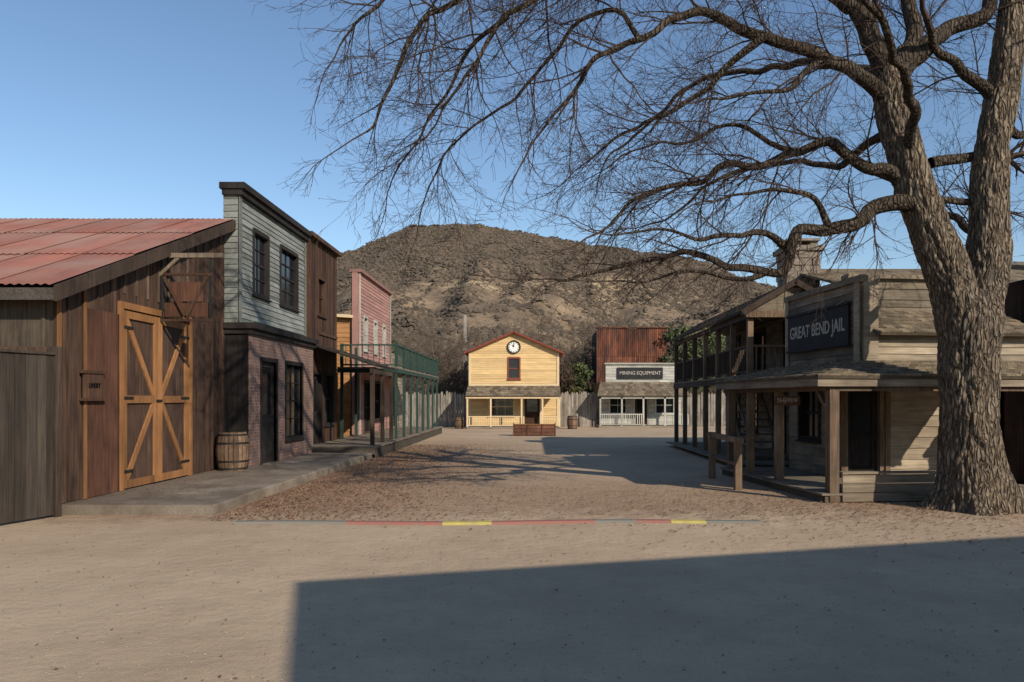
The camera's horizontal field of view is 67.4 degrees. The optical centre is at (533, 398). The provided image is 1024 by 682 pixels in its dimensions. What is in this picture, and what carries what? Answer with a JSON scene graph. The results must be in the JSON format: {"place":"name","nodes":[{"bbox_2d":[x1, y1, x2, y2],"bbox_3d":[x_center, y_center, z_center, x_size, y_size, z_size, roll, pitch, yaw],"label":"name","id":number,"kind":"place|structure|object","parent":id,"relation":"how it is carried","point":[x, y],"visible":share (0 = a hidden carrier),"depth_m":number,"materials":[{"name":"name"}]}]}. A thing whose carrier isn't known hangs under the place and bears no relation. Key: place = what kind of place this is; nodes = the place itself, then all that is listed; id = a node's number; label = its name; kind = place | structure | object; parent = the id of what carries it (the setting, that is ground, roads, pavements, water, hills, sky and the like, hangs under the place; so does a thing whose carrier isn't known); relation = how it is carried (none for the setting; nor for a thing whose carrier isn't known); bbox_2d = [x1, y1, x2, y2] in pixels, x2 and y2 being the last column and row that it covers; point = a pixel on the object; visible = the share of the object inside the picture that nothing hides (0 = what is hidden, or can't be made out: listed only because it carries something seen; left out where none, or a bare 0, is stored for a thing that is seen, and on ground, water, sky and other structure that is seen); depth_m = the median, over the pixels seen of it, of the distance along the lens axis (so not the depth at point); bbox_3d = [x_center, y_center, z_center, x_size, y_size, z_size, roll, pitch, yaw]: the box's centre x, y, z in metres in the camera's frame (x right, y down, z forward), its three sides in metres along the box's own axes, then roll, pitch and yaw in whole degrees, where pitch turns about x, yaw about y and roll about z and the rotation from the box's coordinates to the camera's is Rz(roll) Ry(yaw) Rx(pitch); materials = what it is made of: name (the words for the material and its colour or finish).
{"place":"outdoors","nodes":[
{"label":"outdoors","id":0,"kind":"place"},
{"bbox_2d":[62,453,371,514],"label":"concrete sidewalk","id":1,"kind":"structure","parent":0,"point":[186,503],"depth_m":13.89,"materials":[{"name":"grey concrete"}]},
{"bbox_2d":[74,453,339,502],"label":"leaf litter on walk","id":2,"kind":"object","parent":1,"relation":"on","point":[202,480],"visible":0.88,"depth_m":14.64,"materials":[{"name":"brown plant"}]},
{"bbox_2d":[215,431,249,470],"bbox_3d":[-6.950,1.200,17.750,0.740,0.880,0.734,0,0,0],"label":"barrel","id":3,"kind":"object","parent":1,"relation":"on","point":[232,450],"visible":1,"depth_m":17.47,"materials":[{"name":"wood"}]},
{"bbox_2d":[391,339,405,363],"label":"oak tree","id":4,"kind":"object","parent":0,"point":[392,348],"depth_m":70.42,"materials":[{"name":"green plant"}]},
{"bbox_2d":[0,411,1023,681],"bbox_3d":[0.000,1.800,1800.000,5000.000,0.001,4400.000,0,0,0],"label":"ground","id":5,"kind":"structure","parent":0,"point":[516,575],"depth_m":7.45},
{"bbox_2d":[0,346,61,523],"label":"plank gate","id":6,"kind":"structure","parent":5,"relation":"on","point":[30,434],"depth_m":11.29,"materials":[{"name":"grey wood"}]},
{"bbox_2d":[0,218,235,502],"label":"wooden barn","id":7,"kind":"structure","parent":5,"relation":"on","point":[84,293],"depth_m":14.26,"materials":[{"name":"brown wood"}]},
{"bbox_2d":[80,370,105,400],"bbox_3d":[-7.285,-0.220,12.725,0.070,0.500,0.630,0,0,0],"label":"wooden plaque","id":8,"kind":"object","parent":7,"relation":"attached to","point":[92,385],"visible":1,"depth_m":12.66,"materials":[{"name":"brown wood"}]},
{"bbox_2d":[118,301,192,490],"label":"doors","id":9,"kind":"structure","parent":7,"relation":"in","point":[156,356],"depth_m":14.87,"materials":[{"name":"brown wood"}]},
{"bbox_2d":[159,253,223,321],"bbox_3d":[-6.760,-2.195,15.102,1.320,1.340,0.095,0,0,0],"label":"hanging livery sign","id":10,"kind":"object","parent":7,"relation":"attached to","point":[192,292],"visible":0.92,"depth_m":15.08,"materials":[{"name":"wood"}]},
{"bbox_2d":[219,182,318,467],"bbox_3d":[-11.300,-1.685,20.975,9.400,6.930,5.550,0,0,0],"label":"brick and clapboard store","id":11,"kind":"object","parent":5,"relation":"on","point":[269,345],"visible":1,"depth_m":19.92,"materials":[{"name":"grey wood"}]},
{"bbox_2d":[260,357,277,464],"bbox_3d":[-6.825,0.295,19.650,0.170,2.690,1.300,0,0,0],"label":"door","id":12,"kind":"structure","parent":11,"relation":"in","point":[267,440],"depth_m":19.87,"materials":[{"name":"black wood"}]},
{"bbox_2d":[255,235,297,436],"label":"windows","id":13,"kind":"structure","parent":11,"relation":"in","point":[290,260],"depth_m":21.91,"materials":[{"name":"black glass"}]},
{"bbox_2d":[252,228,304,441],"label":"window frames","id":14,"kind":"structure","parent":11,"relation":"in","point":[266,297],"depth_m":21.43,"materials":[{"name":"black wood"}]},
{"bbox_2d":[312,426,442,457],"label":"boardwalk","id":15,"kind":"structure","parent":5,"relation":"on","point":[359,443],"depth_m":26.55,"materials":[{"name":"grey wood"}]},
{"bbox_2d":[307,231,395,444],"bbox_3d":[-9.940,-1.740,25.525,10.120,6.880,3.750,0,0,0],"label":"false front saloon","id":16,"kind":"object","parent":15,"relation":"on","point":[321,295],"visible":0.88,"depth_m":25.48,"materials":[{"name":"brown wood"}]},
{"bbox_2d":[313,371,321,443],"bbox_3d":[-7.025,0.270,24.650,0.170,2.340,1.200,0,0,0],"label":"door","id":17,"kind":"structure","parent":16,"relation":"in","point":[317,379],"depth_m":25.09,"materials":[{"name":"brown wood"}]},
{"bbox_2d":[319,281,329,422],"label":"windows","id":18,"kind":"structure","parent":16,"relation":"in","point":[320,283],"depth_m":26.13,"materials":[{"name":"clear glass"}]},
{"bbox_2d":[317,275,334,426],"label":"window frames","id":19,"kind":"structure","parent":16,"relation":"in","point":[323,315],"depth_m":25.66,"materials":[{"name":"brown wood"}]},
{"bbox_2d":[337,269,438,438],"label":"pink hotel","id":20,"kind":"structure","parent":15,"relation":"on","point":[364,329],"depth_m":31.79,"materials":[{"name":"pink wood"}]},
{"bbox_2d":[366,383,377,431],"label":"windows","id":21,"kind":"structure","parent":20,"relation":"in","point":[366,383],"depth_m":33.20,"materials":[{"name":"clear glass"}]},
{"bbox_2d":[363,315,386,432],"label":"window frames","id":22,"kind":"structure","parent":20,"relation":"in","point":[365,318],"depth_m":34.01,"materials":[{"name":"white paint"}]},
{"bbox_2d":[222,450,562,517],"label":"dirt clods","id":23,"kind":"object","parent":5,"relation":"on","point":[340,481],"visible":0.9,"depth_m":15.79,"materials":[{"name":"brown soil"}]},
{"bbox_2d":[454,417,463,428],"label":"barrel","id":24,"kind":"object","parent":5,"relation":"on","point":[458,422],"visible":1,"depth_m":46.36,"materials":[{"name":"wood"}]},
{"bbox_2d":[459,315,470,424],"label":"utility pole","id":25,"kind":"object","parent":5,"relation":"on","point":[465,319],"visible":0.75,"depth_m":52.90,"materials":[{"name":"brown wood"}]},
{"bbox_2d":[233,519,762,524],"bbox_3d":[-0.500,1.782,11.125,7.603,0.035,0.309,0,0,-1],"label":"strip","id":26,"kind":"object","parent":5,"relation":"on","point":[506,522],"visible":1,"depth_m":11.07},
{"bbox_2d":[2,444,1023,681],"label":"fallen leaves","id":27,"kind":"object","parent":5,"relation":"on","point":[407,485],"visible":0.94,"depth_m":13.23,"materials":[{"name":"brown plant"}]},
{"bbox_2d":[2,485,1023,681],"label":"pebbles","id":28,"kind":"object","parent":5,"relation":"on","point":[530,610],"visible":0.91,"depth_m":6.38,"materials":[{"name":"grey stone"}]},
{"bbox_2d":[466,397,560,428],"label":"porch","id":29,"kind":"object","parent":5,"relation":"on","point":[488,426],"visible":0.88,"depth_m":45.95,"materials":[{"name":"yellow wood"}]},
{"bbox_2d":[469,333,558,424],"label":"walls","id":30,"kind":"structure","parent":5,"relation":"on","point":[489,363],"depth_m":47.58,"materials":[{"name":"yellow wood"}]},
{"bbox_2d":[489,359,518,414],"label":"windows","id":31,"kind":"structure","parent":30,"relation":"attached to","point":[513,363],"depth_m":47.67,"materials":[{"name":"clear glass"}]},
{"bbox_2d":[487,357,520,415],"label":"window frames","id":32,"kind":"structure","parent":30,"relation":"attached to","point":[508,378],"depth_m":47.55,"materials":[{"name":"brown wood"}]},
{"bbox_2d":[466,386,560,396],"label":"porch roof","id":33,"kind":"structure","parent":30,"relation":"attached to","point":[513,391],"depth_m":46.56,"materials":[{"name":"grey wood"}]},
{"bbox_2d":[469,353,558,424],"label":"trim","id":34,"kind":"structure","parent":30,"relation":"attached to","point":[470,384],"depth_m":47.54,"materials":[{"name":"beige wood"}]},
{"bbox_2d":[464,331,563,359],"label":"roof","id":35,"kind":"structure","parent":30,"relation":"on","point":[561,353],"depth_m":47.25,"materials":[{"name":"red wood"}]},
{"bbox_2d":[507,340,520,353],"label":"clock","id":36,"kind":"object","parent":30,"relation":"attached to","point":[513,346],"visible":1,"depth_m":47.53,"materials":[{"name":"white"}]},
{"bbox_2d":[523,399,540,423],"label":"door","id":37,"kind":"structure","parent":30,"relation":"attached to","point":[531,411],"depth_m":47.67,"materials":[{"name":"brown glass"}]},
{"bbox_2d":[513,423,555,435],"bbox_3d":[0.050,1.490,37.720,2.100,0.620,0.720,0,0,0],"label":"wooden trough","id":38,"kind":"object","parent":5,"relation":"on","point":[534,429],"visible":0.94,"depth_m":37.40,"materials":[{"name":"brown wood"}]},
{"bbox_2d":[391,304,725,422],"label":"bare thicket","id":39,"kind":"object","parent":5,"relation":"on","point":[451,376],"visible":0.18,"depth_m":57.89,"materials":[{"name":"brown plant"}]},
{"bbox_2d":[405,391,725,426],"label":"stockade fence","id":40,"kind":"object","parent":5,"relation":"on","point":[575,406],"visible":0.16,"depth_m":49.27,"materials":[{"name":"wood"}]},
{"bbox_2d":[567,416,577,428],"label":"barrel","id":41,"kind":"object","parent":5,"relation":"on","point":[572,422],"visible":0.95,"depth_m":45.94,"materials":[{"name":"wood"}]},
{"bbox_2d":[569,362,593,407],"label":"oak tree","id":42,"kind":"object","parent":5,"relation":"on","point":[578,368],"visible":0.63,"depth_m":55.81,"materials":[{"name":"green plant"}]},
{"bbox_2d":[592,327,667,392],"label":"rusty metal barn","id":43,"kind":"structure","parent":5,"relation":"on","point":[644,345],"depth_m":56.97,"materials":[{"name":"red metal"}]},
{"bbox_2d":[250,0,1023,515],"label":"bare cottonwood tree","id":44,"kind":"object","parent":5,"relation":"on","point":[966,282],"visible":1,"depth_m":12.16,"materials":[{"name":"brown plant"}]},
{"bbox_2d":[593,363,690,427],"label":"mining equipment store","id":45,"kind":"structure","parent":5,"relation":"on","point":[635,395],"depth_m":49.78,"materials":[{"name":"white paint"}]},
{"bbox_2d":[633,399,648,423],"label":"door","id":46,"kind":"structure","parent":45,"relation":"in","point":[637,403],"depth_m":50.05,"materials":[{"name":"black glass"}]},
{"bbox_2d":[610,399,672,412],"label":"windows","id":47,"kind":"structure","parent":45,"relation":"in","point":[613,409],"depth_m":50.08,"materials":[{"name":"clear glass"}]},
{"bbox_2d":[609,399,673,414],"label":"window frames","id":48,"kind":"structure","parent":45,"relation":"in","point":[617,405],"depth_m":49.94,"materials":[{"name":"white paint"}]},
{"bbox_2d":[660,323,702,416],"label":"oak tree","id":49,"kind":"object","parent":5,"relation":"on","point":[677,331],"visible":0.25,"depth_m":56.65,"materials":[{"name":"green plant"}]},
{"bbox_2d":[671,326,725,417],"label":"oak tree","id":50,"kind":"object","parent":5,"relation":"on","point":[711,342],"visible":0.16,"depth_m":58.77,"materials":[{"name":"green plant"}]},
{"bbox_2d":[707,432,743,489],"bbox_3d":[4.050,1.275,16.300,0.130,1.050,2.701,0,0,0],"label":"hitching rail","id":51,"kind":"object","parent":5,"relation":"on","point":[737,461],"visible":1,"depth_m":15.66,"materials":[{"name":"brown wood"}]},
{"bbox_2d":[727,390,838,502],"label":"posts","id":52,"kind":"object","parent":5,"relation":"on","point":[829,400],"visible":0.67,"depth_m":15.39,"materials":[{"name":"brown wood"}]},
{"bbox_2d":[727,362,1023,392],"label":"beams","id":53,"kind":"structure","parent":52,"relation":"on","point":[858,388],"depth_m":13.56,"materials":[{"name":"brown wood"}]},
{"bbox_2d":[774,392,799,404],"bbox_3d":[4.926,-0.010,14.903,0.520,0.260,0.030,0,0,-6],"label":"hanging sign","id":54,"kind":"object","parent":53,"relation":"hanging from","point":[796,402],"visible":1,"depth_m":14.89,"materials":[{"name":"wood"}]},
{"bbox_2d":[777,398,797,401],"bbox_3d":[4.929,0.025,14.883,0.409,0.084,0.013,0,0,-6],"label":"lettering","id":55,"kind":"object","parent":54,"relation":"attached to","point":[780,400],"visible":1,"depth_m":14.87},
{"bbox_2d":[716,379,1023,389],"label":"fascia","id":56,"kind":"structure","parent":53,"relation":"attached to","point":[869,382],"depth_m":13.40,"materials":[{"name":"brown wood"}]},
{"bbox_2d":[715,359,1023,383],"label":"porch roof","id":57,"kind":"structure","parent":56,"relation":"on","point":[889,369],"depth_m":14.06,"materials":[{"name":"wood"}]},
{"bbox_2d":[784,274,923,366],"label":"trim","id":58,"kind":"structure","parent":57,"relation":"on","point":[870,337],"depth_m":14.72,"materials":[{"name":"brown wood"}]},
{"bbox_2d":[786,301,850,353],"bbox_3d":[6.028,-1.480,16.381,0.080,0.860,2.780,0,0,-6],"label":"sign","id":59,"kind":"object","parent":58,"relation":"attached to","point":[829,314],"visible":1,"depth_m":16.11,"materials":[{"name":"black wood"}]},
{"bbox_2d":[790,318,844,339],"bbox_3d":[6.015,-1.444,16.373,0.012,0.353,2.454,0,0,-6],"label":"lettering","id":60,"kind":"object","parent":59,"relation":"attached to","point":[815,329],"visible":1,"depth_m":16.27},
{"bbox_2d":[789,282,861,365],"bbox_3d":[6.116,-1.476,16.340,0.052,1.556,3.196,0,0,-6],"label":"false front","id":61,"kind":"object","parent":58,"relation":"attached to","point":[833,297],"visible":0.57,"depth_m":15.96,"materials":[{"name":"brown wood"}]},
{"bbox_2d":[879,279,1023,361],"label":"wall","id":62,"kind":"structure","parent":57,"relation":"on","point":[903,295],"depth_m":15.06,"materials":[{"name":"beige wood"}]},
{"bbox_2d":[873,311,1023,335],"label":"hood roof","id":63,"kind":"structure","parent":62,"relation":"attached to","point":[906,322],"depth_m":15.04,"materials":[{"name":"brown wood"}]},
{"bbox_2d":[666,269,1023,464],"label":"two storey balcony saloon","id":64,"kind":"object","parent":5,"relation":"on","point":[752,351],"visible":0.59,"depth_m":23.41,"materials":[{"name":"brown wood"}]},
{"bbox_2d":[744,393,758,432],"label":"window frames","id":65,"kind":"structure","parent":64,"relation":"in","point":[756,430],"depth_m":25.28,"materials":[{"name":"brown wood"}]},
{"bbox_2d":[736,320,786,453],"bbox_3d":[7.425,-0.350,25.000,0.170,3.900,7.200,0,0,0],"label":"door","id":66,"kind":"structure","parent":64,"relation":"in","point":[758,337],"depth_m":24.83,"materials":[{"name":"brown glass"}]},
{"bbox_2d":[773,238,823,287],"bbox_3d":[8.097,-3.210,23.489,1.203,3.220,1.158,0,0,0],"label":"stone chimney","id":67,"kind":"object","parent":64,"relation":"on","point":[810,263],"visible":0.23,"depth_m":23.00,"materials":[{"name":"beige stone"}]},
{"bbox_2d":[720,467,1023,502],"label":"deck","id":68,"kind":"structure","parent":5,"relation":"on","point":[805,484],"depth_m":15.19,"materials":[{"name":"brown wood"}]},
{"bbox_2d":[789,391,938,477],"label":"walls","id":69,"kind":"structure","parent":68,"relation":"on","point":[910,426],"depth_m":16.07,"materials":[{"name":"brown wood"}]},
{"bbox_2d":[795,391,821,443],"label":"window frames","id":70,"kind":"structure","parent":69,"relation":"attached to","point":[807,439],"depth_m":17.42,"materials":[{"name":"brown wood"}]},
{"bbox_2d":[804,391,817,436],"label":"windows","id":71,"kind":"structure","parent":69,"relation":"attached to","point":[807,416],"depth_m":17.56,"materials":[{"name":"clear glass"}]},
{"bbox_2d":[845,391,882,474],"bbox_3d":[6.843,0.635,15.989,0.840,2.010,0.170,0,0,-6],"label":"door","id":72,"kind":"structure","parent":69,"relation":"attached to","point":[863,430],"depth_m":16.03,"materials":[{"name":"black wood"}]},
{"bbox_2d":[839,470,935,501],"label":"rail wall","id":73,"kind":"structure","parent":5,"relation":"on","point":[901,481],"depth_m":13.38,"materials":[{"name":"grey wood"}]},
{"bbox_2d":[808,391,1003,471],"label":"wall","id":74,"kind":"structure","parent":5,"relation":"on","point":[1002,410],"depth_m":16.45,"materials":[{"name":"beige wood"}]},
{"bbox_2d":[1004,262,1023,480],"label":"weathered shed","id":75,"kind":"structure","parent":5,"relation":"on","point":[1014,413],"depth_m":15.86,"materials":[{"name":"brown wood"}]},
{"bbox_2d":[0,0,1023,286],"label":"sky","id":76,"kind":"structure","parent":0,"point":[111,109],"materials":[{"name":"blue"}]},
{"bbox_2d":[337,225,770,364],"bbox_3d":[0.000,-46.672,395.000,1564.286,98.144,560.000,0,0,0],"label":"hill","id":77,"kind":"structure","parent":0,"point":[436,297],"depth_m":295.01,"materials":[{"name":"brown soil"}]},
{"bbox_2d":[337,223,776,409],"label":"hillside scrub","id":78,"kind":"object","parent":77,"relation":"on","point":[421,250],"visible":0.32,"depth_m":321.48,"materials":[{"name":"brown plant"}]}
]}

